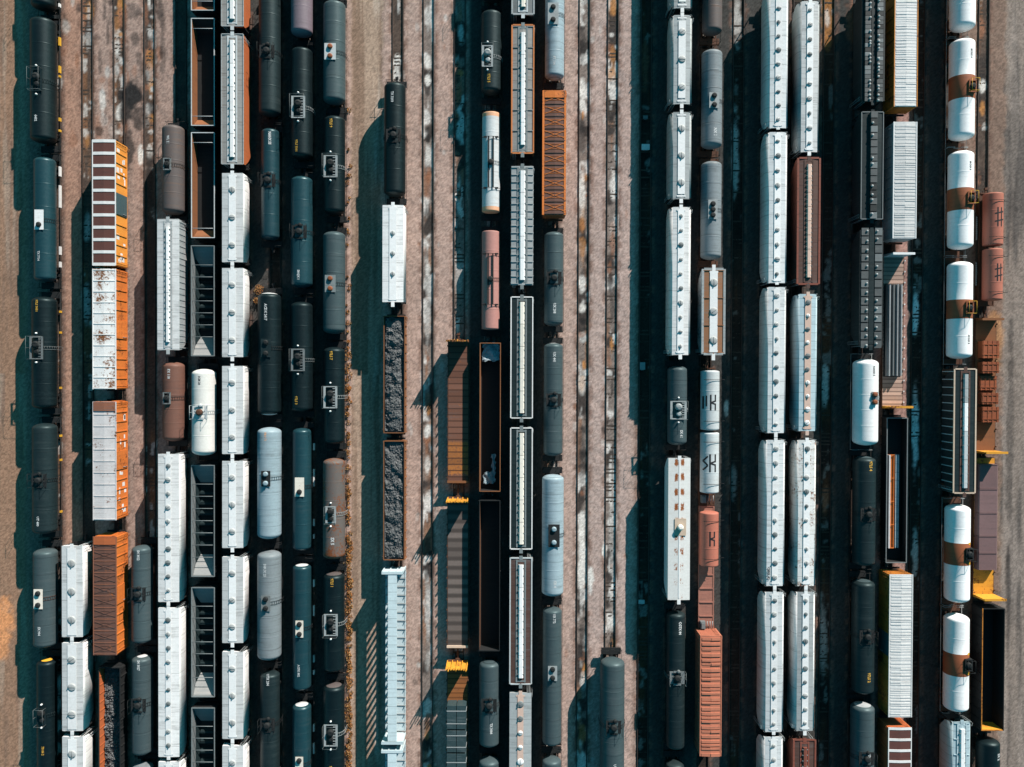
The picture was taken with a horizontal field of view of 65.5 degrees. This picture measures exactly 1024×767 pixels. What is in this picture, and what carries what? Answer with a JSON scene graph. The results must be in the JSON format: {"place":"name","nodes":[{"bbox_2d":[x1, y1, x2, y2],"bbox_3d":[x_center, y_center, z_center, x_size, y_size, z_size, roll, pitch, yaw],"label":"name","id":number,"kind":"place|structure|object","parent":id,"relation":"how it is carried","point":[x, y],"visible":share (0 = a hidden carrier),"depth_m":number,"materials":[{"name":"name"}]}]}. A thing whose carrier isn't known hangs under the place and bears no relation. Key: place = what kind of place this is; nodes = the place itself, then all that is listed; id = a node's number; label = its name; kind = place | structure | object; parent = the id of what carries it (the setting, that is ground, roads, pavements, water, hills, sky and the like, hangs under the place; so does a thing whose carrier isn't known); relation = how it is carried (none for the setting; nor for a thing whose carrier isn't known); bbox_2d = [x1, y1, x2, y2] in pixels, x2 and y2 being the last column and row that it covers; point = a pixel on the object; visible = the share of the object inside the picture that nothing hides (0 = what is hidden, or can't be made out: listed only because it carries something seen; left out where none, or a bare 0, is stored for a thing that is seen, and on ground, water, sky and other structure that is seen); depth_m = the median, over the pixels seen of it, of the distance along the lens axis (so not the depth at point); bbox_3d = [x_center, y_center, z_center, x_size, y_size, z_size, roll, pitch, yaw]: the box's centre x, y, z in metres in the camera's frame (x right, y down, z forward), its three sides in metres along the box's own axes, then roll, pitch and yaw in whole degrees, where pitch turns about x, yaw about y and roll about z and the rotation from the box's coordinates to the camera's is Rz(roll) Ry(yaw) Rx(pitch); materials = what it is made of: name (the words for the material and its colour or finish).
{"place":"outdoors","nodes":[
{"label":"outdoors","id":0,"kind":"place"},
{"bbox_2d":[0,0,29,766],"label":"dirt track","id":1,"kind":"structure","parent":0,"point":[14,734],"depth_m":116.69,"materials":[{"name":"brown soil"}]},
{"bbox_2d":[349,0,383,766],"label":"dirt road","id":2,"kind":"structure","parent":0,"point":[367,194],"depth_m":116.67,"materials":[{"name":"brown soil"}]},
{"bbox_2d":[22,0,1007,766],"bbox_3d":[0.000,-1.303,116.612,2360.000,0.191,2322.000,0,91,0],"label":"ground","id":3,"kind":"structure","parent":0,"point":[424,38],"depth_m":116.56,"materials":[{"name":"gravel"}]},
{"bbox_2d":[49,0,62,741],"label":"railway track","id":4,"kind":"structure","parent":3,"relation":"on","point":[59,374],"depth_m":116.58,"materials":[{"name":"metal"}]},
{"bbox_2d":[25,289,61,414],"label":"tank car","id":5,"kind":"object","parent":4,"relation":"on","point":[43,343],"visible":1,"depth_m":112.53,"materials":[{"name":"black paint"}]},
{"bbox_2d":[26,16,63,152],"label":"tank car","id":6,"kind":"object","parent":4,"relation":"on","point":[45,39],"visible":1,"depth_m":111.99,"materials":[{"name":"black paint"}]},
{"bbox_2d":[27,414,62,539],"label":"tank car","id":7,"kind":"object","parent":4,"relation":"on","point":[44,480],"visible":1,"depth_m":112.74,"materials":[{"name":"grey paint"}]},
{"bbox_2d":[33,153,61,291],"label":"tank car","id":8,"kind":"object","parent":4,"relation":"on","point":[46,175],"visible":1,"depth_m":112.72,"materials":[{"name":"blue paint"}]},
{"bbox_2d":[33,649,61,766],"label":"tank car","id":9,"kind":"object","parent":4,"relation":"on","point":[47,710],"visible":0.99,"depth_m":113.70,"materials":[{"name":"black paint"}]},
{"bbox_2d":[33,538,62,650],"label":"tank car","id":10,"kind":"object","parent":4,"relation":"on","point":[47,628],"visible":0.99,"depth_m":113.00,"materials":[{"name":"metal"}]},
{"bbox_2d":[81,0,94,766],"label":"railway track","id":11,"kind":"structure","parent":3,"relation":"on","point":[83,318],"depth_m":116.39,"materials":[{"name":"metal"}]},
{"bbox_2d":[61,534,92,640],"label":"covered hopper","id":12,"kind":"object","parent":11,"relation":"on","point":[77,588],"visible":0.93,"depth_m":112.48,"materials":[{"name":"white paint"}]},
{"bbox_2d":[62,634,94,734],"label":"covered hopper","id":13,"kind":"object","parent":11,"relation":"on","point":[78,707],"visible":0.93,"depth_m":112.64,"materials":[{"name":"white paint"}]},
{"bbox_2d":[113,0,125,659],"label":"railway track","id":14,"kind":"structure","parent":3,"relation":"on","point":[114,124],"depth_m":116.09,"materials":[{"name":"metal"}]},
{"bbox_2d":[92,139,127,270],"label":"boxcar","id":15,"kind":"object","parent":14,"relation":"on","point":[109,207],"visible":0.96,"depth_m":111.89,"materials":[{"name":"orange paint"}]},
{"bbox_2d":[92,268,129,395],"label":"boxcar","id":16,"kind":"object","parent":14,"relation":"on","point":[109,329],"visible":0.98,"depth_m":112.10,"materials":[{"name":"orange paint"}]},
{"bbox_2d":[93,524,128,654],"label":"boxcar","id":17,"kind":"object","parent":14,"relation":"on","point":[110,592],"visible":1,"depth_m":112.51,"materials":[{"name":"orange paint"}]},
{"bbox_2d":[93,393,129,522],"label":"boxcar","id":18,"kind":"object","parent":14,"relation":"on","point":[110,459],"visible":1,"depth_m":112.31,"materials":[{"name":"orange paint"}]},
{"bbox_2d":[175,0,187,758],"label":"railway track","id":19,"kind":"structure","parent":3,"relation":"on","point":[186,147],"depth_m":116.10,"materials":[{"name":"metal"}]},
{"bbox_2d":[158,601,189,759],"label":"covered hopper","id":20,"kind":"object","parent":19,"relation":"on","point":[173,740],"visible":0.99,"depth_m":112.63,"materials":[{"name":"white paint"}]},
{"bbox_2d":[157,217,190,355],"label":"covered hopper","id":21,"kind":"object","parent":19,"relation":"on","point":[172,284],"visible":1,"depth_m":112.00,"materials":[{"name":"grey metal"}]},
{"bbox_2d":[158,446,190,605],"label":"covered hopper","id":22,"kind":"object","parent":19,"relation":"on","point":[172,530],"visible":1,"depth_m":112.38,"materials":[{"name":"white paint"}]},
{"bbox_2d":[206,17,216,701],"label":"railway track","id":23,"kind":"structure","parent":3,"relation":"on","point":[216,388],"depth_m":116.54,"materials":[{"name":"metal"}]},
{"bbox_2d":[190,18,220,132],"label":"gondola","id":24,"kind":"object","parent":23,"relation":"on","point":[205,73],"visible":0.98,"depth_m":114.69,"materials":[{"name":"black metal"}]},
{"bbox_2d":[190,132,220,242],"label":"gondola","id":25,"kind":"object","parent":23,"relation":"on","point":[205,185],"visible":0.99,"depth_m":114.86,"materials":[{"name":"black metal"}]},
{"bbox_2d":[190,243,221,362],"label":"open hopper","id":26,"kind":"object","parent":23,"relation":"on","point":[205,301],"visible":0.99,"depth_m":114.63,"materials":[{"name":"black metal"}]},
{"bbox_2d":[191,460,221,580],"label":"open hopper","id":27,"kind":"object","parent":23,"relation":"on","point":[205,518],"visible":0.98,"depth_m":114.96,"materials":[{"name":"black metal"}]},
{"bbox_2d":[191,577,221,698],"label":"open hopper","id":28,"kind":"object","parent":23,"relation":"on","point":[205,639],"visible":0.97,"depth_m":115.11,"materials":[{"name":"black metal"}]},
{"bbox_2d":[237,28,248,743],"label":"railway track","id":29,"kind":"structure","parent":3,"relation":"on","point":[248,365],"depth_m":116.55,"materials":[{"name":"metal"}]},
{"bbox_2d":[221,31,252,172],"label":"covered hopper","id":30,"kind":"object","parent":29,"relation":"on","point":[235,100],"visible":0.98,"depth_m":111.68,"materials":[{"name":"orange paint"}]},
{"bbox_2d":[222,643,252,742],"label":"covered hopper","id":31,"kind":"object","parent":29,"relation":"on","point":[236,723],"visible":0.98,"depth_m":112.64,"materials":[{"name":"white paint"}]},
{"bbox_2d":[270,118,280,761],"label":"railway track","id":32,"kind":"structure","parent":3,"relation":"on","point":[280,420],"depth_m":116.38,"materials":[{"name":"metal"}]},
{"bbox_2d":[257,0,282,125],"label":"tank car","id":33,"kind":"object","parent":32,"relation":"on","point":[269,55],"visible":0.99,"depth_m":112.18,"materials":[{"name":"grey paint"}]},
{"bbox_2d":[257,420,284,542],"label":"tank car","id":34,"kind":"object","parent":32,"relation":"on","point":[270,482],"visible":1,"depth_m":112.61,"materials":[{"name":"blue paint"}]},
{"bbox_2d":[257,542,284,662],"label":"tank car","id":35,"kind":"object","parent":32,"relation":"on","point":[269,613],"visible":1,"depth_m":112.78,"materials":[{"name":"grey paint"}]},
{"bbox_2d":[258,283,284,420],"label":"tank car","id":36,"kind":"object","parent":32,"relation":"on","point":[270,309],"visible":1,"depth_m":112.45,"materials":[{"name":"black paint"}]},
{"bbox_2d":[301,36,311,766],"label":"railway track","id":37,"kind":"structure","parent":3,"relation":"on","point":[311,555],"depth_m":116.78,"materials":[{"name":"metal"}]},
{"bbox_2d":[289,45,315,172],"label":"tank car","id":38,"kind":"object","parent":37,"relation":"on","point":[302,69],"visible":1,"depth_m":112.27,"materials":[{"name":"black paint"}]},
{"bbox_2d":[289,169,315,296],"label":"tank car","id":39,"kind":"object","parent":37,"relation":"on","point":[301,231],"visible":1,"depth_m":112.48,"materials":[{"name":"blue paint"}]},
{"bbox_2d":[290,297,315,421],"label":"tank car","id":40,"kind":"object","parent":37,"relation":"on","point":[301,357],"visible":1,"depth_m":112.56,"materials":[{"name":"black paint"}]},
{"bbox_2d":[391,0,403,731],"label":"railway track","id":41,"kind":"structure","parent":3,"relation":"on","point":[392,81],"depth_m":116.03,"materials":[{"name":"metal"}]},
{"bbox_2d":[381,560,406,744],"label":"centerbeam flatcar","id":42,"kind":"object","parent":41,"relation":"on","point":[395,662],"visible":1,"depth_m":115.58,"materials":[{"name":"metal"}]},
{"bbox_2d":[383,76,407,204],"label":"tank car","id":43,"kind":"object","parent":41,"relation":"on","point":[395,139],"visible":0.99,"depth_m":112.27,"materials":[{"name":"black paint"}]},
{"bbox_2d":[453,0,465,658],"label":"railway track","id":44,"kind":"structure","parent":3,"relation":"on","point":[457,202],"depth_m":116.21,"materials":[{"name":"metal"}]},
{"bbox_2d":[446,490,468,653],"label":"bulkhead flatcar","id":45,"kind":"object","parent":44,"relation":"on","point":[457,599],"visible":1,"depth_m":115.62,"materials":[{"name":"yellow paint"}]},
{"bbox_2d":[446,332,469,489],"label":"bulkhead flatcar","id":46,"kind":"object","parent":44,"relation":"on","point":[458,416],"visible":1,"depth_m":115.36,"materials":[{"name":"wood"}]},
{"bbox_2d":[485,2,497,754],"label":"railway track","id":47,"kind":"structure","parent":3,"relation":"on","point":[492,340],"depth_m":116.51,"materials":[{"name":"metal"}]},
{"bbox_2d":[478,492,500,650],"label":"gondola","id":48,"kind":"object","parent":47,"relation":"on","point":[489,614],"visible":0.99,"depth_m":115.67,"materials":[{"name":"black metal"}]},
{"bbox_2d":[479,336,501,494],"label":"gondola","id":49,"kind":"object","parent":47,"relation":"on","point":[490,389],"visible":0.73,"depth_m":115.42,"materials":[{"name":"black metal"}]},
{"bbox_2d":[515,16,527,691],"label":"railway track","id":50,"kind":"structure","parent":3,"relation":"on","point":[526,295],"depth_m":116.50,"materials":[{"name":"metal"}]},
{"bbox_2d":[509,550,532,687],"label":"covered hopper","id":51,"kind":"object","parent":50,"relation":"on","point":[520,637],"visible":0.98,"depth_m":112.46,"materials":[{"name":"grey paint"}]},
{"bbox_2d":[509,422,532,552],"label":"covered hopper","id":52,"kind":"object","parent":50,"relation":"on","point":[521,479],"visible":0.98,"depth_m":112.25,"materials":[{"name":"grey paint"}]},
{"bbox_2d":[510,293,533,421],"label":"covered hopper","id":53,"kind":"object","parent":50,"relation":"on","point":[521,375],"visible":1,"depth_m":112.05,"materials":[{"name":"grey paint"}]},
{"bbox_2d":[511,164,533,293],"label":"covered hopper","id":54,"kind":"object","parent":50,"relation":"on","point":[522,199],"visible":1,"depth_m":111.84,"materials":[{"name":"grey paint"}]},
{"bbox_2d":[511,22,534,164],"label":"covered hopper","id":55,"kind":"object","parent":50,"relation":"on","point":[522,89],"visible":0.99,"depth_m":111.62,"materials":[{"name":"grey metal"}]},
{"bbox_2d":[545,221,558,755],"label":"railway track","id":56,"kind":"structure","parent":3,"relation":"on","point":[547,337],"depth_m":116.43,"materials":[{"name":"metal"}]},
{"bbox_2d":[541,598,562,747],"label":"tank car","id":57,"kind":"object","parent":56,"relation":"on","point":[551,720],"visible":0.98,"depth_m":113.40,"materials":[{"name":"metal"}]},
{"bbox_2d":[541,461,563,599],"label":"tank car","id":58,"kind":"object","parent":56,"relation":"on","point":[552,524],"visible":1,"depth_m":112.81,"materials":[{"name":"blue paint"}]},
{"bbox_2d":[542,90,566,226],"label":"boxcar","id":59,"kind":"object","parent":56,"relation":"on","point":[553,155],"visible":1,"depth_m":112.02,"materials":[{"name":"orange paint"}]},
{"bbox_2d":[604,0,618,657],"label":"railway track","id":60,"kind":"structure","parent":3,"relation":"on","point":[612,332],"depth_m":116.46,"materials":[{"name":"metal"}]},
{"bbox_2d":[598,642,624,766],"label":"tank car","id":61,"kind":"object","parent":60,"relation":"on","point":[612,685],"visible":1,"depth_m":112.79,"materials":[{"name":"metal"}]},
{"bbox_2d":[666,10,680,760],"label":"railway track","id":62,"kind":"structure","parent":3,"relation":"on","point":[668,450],"depth_m":116.56,"materials":[{"name":"metal"}]},
{"bbox_2d":[663,600,686,751],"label":"tank car","id":63,"kind":"object","parent":62,"relation":"on","point":[675,676],"visible":0.99,"depth_m":113.48,"materials":[{"name":"grey paint"}]},
{"bbox_2d":[662,450,690,603],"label":"covered hopper","id":64,"kind":"object","parent":62,"relation":"on","point":[677,530],"visible":1,"depth_m":112.36,"materials":[{"name":"white paint"}]},
{"bbox_2d":[663,205,692,359],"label":"covered hopper","id":65,"kind":"object","parent":62,"relation":"on","point":[678,262],"visible":1,"depth_m":112.00,"materials":[{"name":"white paint"}]},
{"bbox_2d":[697,36,712,766],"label":"railway track","id":66,"kind":"structure","parent":3,"relation":"on","point":[700,367],"depth_m":116.54,"materials":[{"name":"metal"}]},
{"bbox_2d":[693,626,721,756],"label":"boxcar","id":67,"kind":"object","parent":66,"relation":"on","point":[708,688],"visible":0.99,"depth_m":112.62,"materials":[{"name":"metal"}]},
{"bbox_2d":[698,362,724,504],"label":"twin barrel tank car","id":68,"kind":"object","parent":66,"relation":"on","point":[708,483],"visible":1,"depth_m":112.93,"materials":[{"name":"grey paint"}]},
{"bbox_2d":[758,128,772,734],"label":"railway track","id":69,"kind":"structure","parent":3,"relation":"on","point":[760,432],"depth_m":116.67,"materials":[{"name":"metal"}]},
{"bbox_2d":[754,586,785,734],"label":"covered hopper","id":70,"kind":"object","parent":69,"relation":"on","point":[770,635],"visible":1,"depth_m":112.63,"materials":[{"name":"grey metal"}]},
{"bbox_2d":[756,433,785,589],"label":"covered hopper","id":71,"kind":"object","parent":69,"relation":"on","point":[771,495],"visible":0.99,"depth_m":112.39,"materials":[{"name":"grey metal"}]},
{"bbox_2d":[757,285,787,437],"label":"covered hopper","id":72,"kind":"object","parent":69,"relation":"on","point":[772,342],"visible":1,"depth_m":112.15,"materials":[{"name":"grey metal"}]},
{"bbox_2d":[758,130,787,286],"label":"covered hopper","id":73,"kind":"object","parent":69,"relation":"on","point":[773,194],"visible":1,"depth_m":111.91,"materials":[{"name":"grey metal"}]},
{"bbox_2d":[758,0,787,134],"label":"covered hopper","id":74,"kind":"object","parent":69,"relation":"on","point":[774,51],"visible":0.97,"depth_m":111.68,"materials":[{"name":"grey metal"}]},
{"bbox_2d":[788,0,804,737],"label":"railway track","id":75,"kind":"structure","parent":3,"relation":"on","point":[793,295],"depth_m":116.43,"materials":[{"name":"metal"}]},
{"bbox_2d":[785,432,816,589],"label":"covered hopper","id":76,"kind":"object","parent":75,"relation":"on","point":[801,506],"visible":1,"depth_m":112.40,"materials":[{"name":"grey metal"}]},
{"bbox_2d":[785,585,816,734],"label":"covered hopper","id":77,"kind":"object","parent":75,"relation":"on","point":[799,716],"visible":0.96,"depth_m":112.64,"materials":[{"name":"white paint"}]},
{"bbox_2d":[787,292,818,435],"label":"covered hopper","id":78,"kind":"object","parent":75,"relation":"on","point":[802,360],"visible":1,"depth_m":112.15,"materials":[{"name":"grey metal"}]},
{"bbox_2d":[788,156,820,292],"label":"covered hopper","id":79,"kind":"object","parent":75,"relation":"on","point":[805,199],"visible":1,"depth_m":111.86,"materials":[{"name":"brown metal"}]},
{"bbox_2d":[790,0,819,158],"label":"covered hopper","id":80,"kind":"object","parent":75,"relation":"on","point":[805,81],"visible":0.99,"depth_m":111.71,"materials":[{"name":"grey metal"}]},
{"bbox_2d":[848,102,864,766],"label":"railway track","id":81,"kind":"structure","parent":3,"relation":"on","point":[850,528],"depth_m":116.75,"materials":[{"name":"metal"}]},
{"bbox_2d":[846,570,877,695],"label":"tank car","id":82,"kind":"object","parent":81,"relation":"on","point":[863,637],"visible":0.98,"depth_m":113.05,"materials":[{"name":"black paint"}]},
{"bbox_2d":[848,450,878,570],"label":"tank car","id":83,"kind":"object","parent":81,"relation":"on","point":[863,470],"visible":1,"depth_m":112.86,"materials":[{"name":"black paint"}]},
{"bbox_2d":[849,348,878,449],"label":"tank car","id":84,"kind":"object","parent":81,"relation":"on","point":[864,369],"visible":1,"depth_m":112.41,"materials":[{"name":"white paint"}]},
{"bbox_2d":[850,228,882,352],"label":"covered hopper","id":85,"kind":"object","parent":81,"relation":"on","point":[866,286],"visible":1,"depth_m":111.89,"materials":[{"name":"grey metal"}]},
{"bbox_2d":[849,110,883,228],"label":"covered hopper","id":86,"kind":"object","parent":81,"relation":"on","point":[867,161],"visible":1,"depth_m":111.79,"materials":[{"name":"grey metal"}]},
{"bbox_2d":[851,0,884,112],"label":"covered hopper","id":87,"kind":"object","parent":81,"relation":"on","point":[868,51],"visible":0.98,"depth_m":111.53,"materials":[{"name":"grey metal"}]},
{"bbox_2d":[880,117,896,717],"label":"railway track","id":88,"kind":"structure","parent":3,"relation":"on","point":[887,408],"depth_m":116.46,"materials":[{"name":"metal"}]},
{"bbox_2d":[879,410,908,566],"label":"gondola","id":89,"kind":"object","parent":88,"relation":"on","point":[894,437],"visible":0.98,"depth_m":115.08,"materials":[{"name":"black metal"}]},
{"bbox_2d":[877,563,912,716],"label":"boxcar","id":90,"kind":"object","parent":88,"relation":"on","point":[895,641],"visible":1,"depth_m":112.59,"materials":[{"name":"metal"}]},
{"bbox_2d":[882,122,916,249],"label":"boxcar","id":91,"kind":"object","parent":88,"relation":"on","point":[899,220],"visible":0.96,"depth_m":111.85,"materials":[{"name":"grey paint"}]},
{"bbox_2d":[881,0,918,121],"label":"boxcar","id":92,"kind":"object","parent":88,"relation":"on","point":[901,60],"visible":0.97,"depth_m":111.65,"materials":[{"name":"metal"}]},
{"bbox_2d":[939,0,953,711],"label":"railway track","id":93,"kind":"structure","parent":3,"relation":"on","point":[943,320],"depth_m":116.42,"materials":[{"name":"metal"}]},
{"bbox_2d":[938,604,975,712],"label":"tank car","id":94,"kind":"object","parent":93,"relation":"on","point":[957,668],"visible":0.99,"depth_m":112.95,"materials":[{"name":"white paint"}]},
{"bbox_2d":[939,365,976,496],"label":"covered hopper","id":95,"kind":"object","parent":93,"relation":"on","point":[959,423],"visible":1,"depth_m":112.22,"materials":[{"name":"grey paint"}]},
{"bbox_2d":[939,492,976,605],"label":"tank car","id":96,"kind":"object","parent":93,"relation":"on","point":[958,558],"visible":0.99,"depth_m":112.79,"materials":[{"name":"white paint"}]},
{"bbox_2d":[942,257,975,368],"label":"tank car","id":97,"kind":"object","parent":93,"relation":"on","point":[958,279],"visible":0.99,"depth_m":112.40,"materials":[{"name":"white paint"}]},
{"bbox_2d":[943,147,978,257],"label":"tank car","id":98,"kind":"object","parent":93,"relation":"on","point":[961,193],"visible":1,"depth_m":112.22,"materials":[{"name":"white paint"}]},
{"bbox_2d":[944,37,979,148],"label":"tank car","id":99,"kind":"object","parent":93,"relation":"on","point":[962,81],"visible":0.99,"depth_m":112.02,"materials":[{"name":"white paint"}]},
{"bbox_2d":[971,0,989,766],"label":"railway track","id":100,"kind":"structure","parent":3,"relation":"on","point":[978,106],"depth_m":116.10,"materials":[{"name":"metal"}]},
{"bbox_2d":[969,598,1005,730],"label":"gondola","id":101,"kind":"object","parent":100,"relation":"on","point":[987,640],"visible":0.96,"depth_m":114.89,"materials":[{"name":"black metal"}]},
{"bbox_2d":[975,187,1008,310],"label":"twin barrel tank car","id":102,"kind":"object","parent":100,"relation":"on","point":[990,215],"visible":1,"depth_m":112.92,"materials":[{"name":"red paint"}]},
{"bbox_2d":[998,0,1023,766],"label":"dirt road","id":103,"kind":"structure","parent":0,"point":[1011,510],"depth_m":116.71,"materials":[{"name":"brown soil"}]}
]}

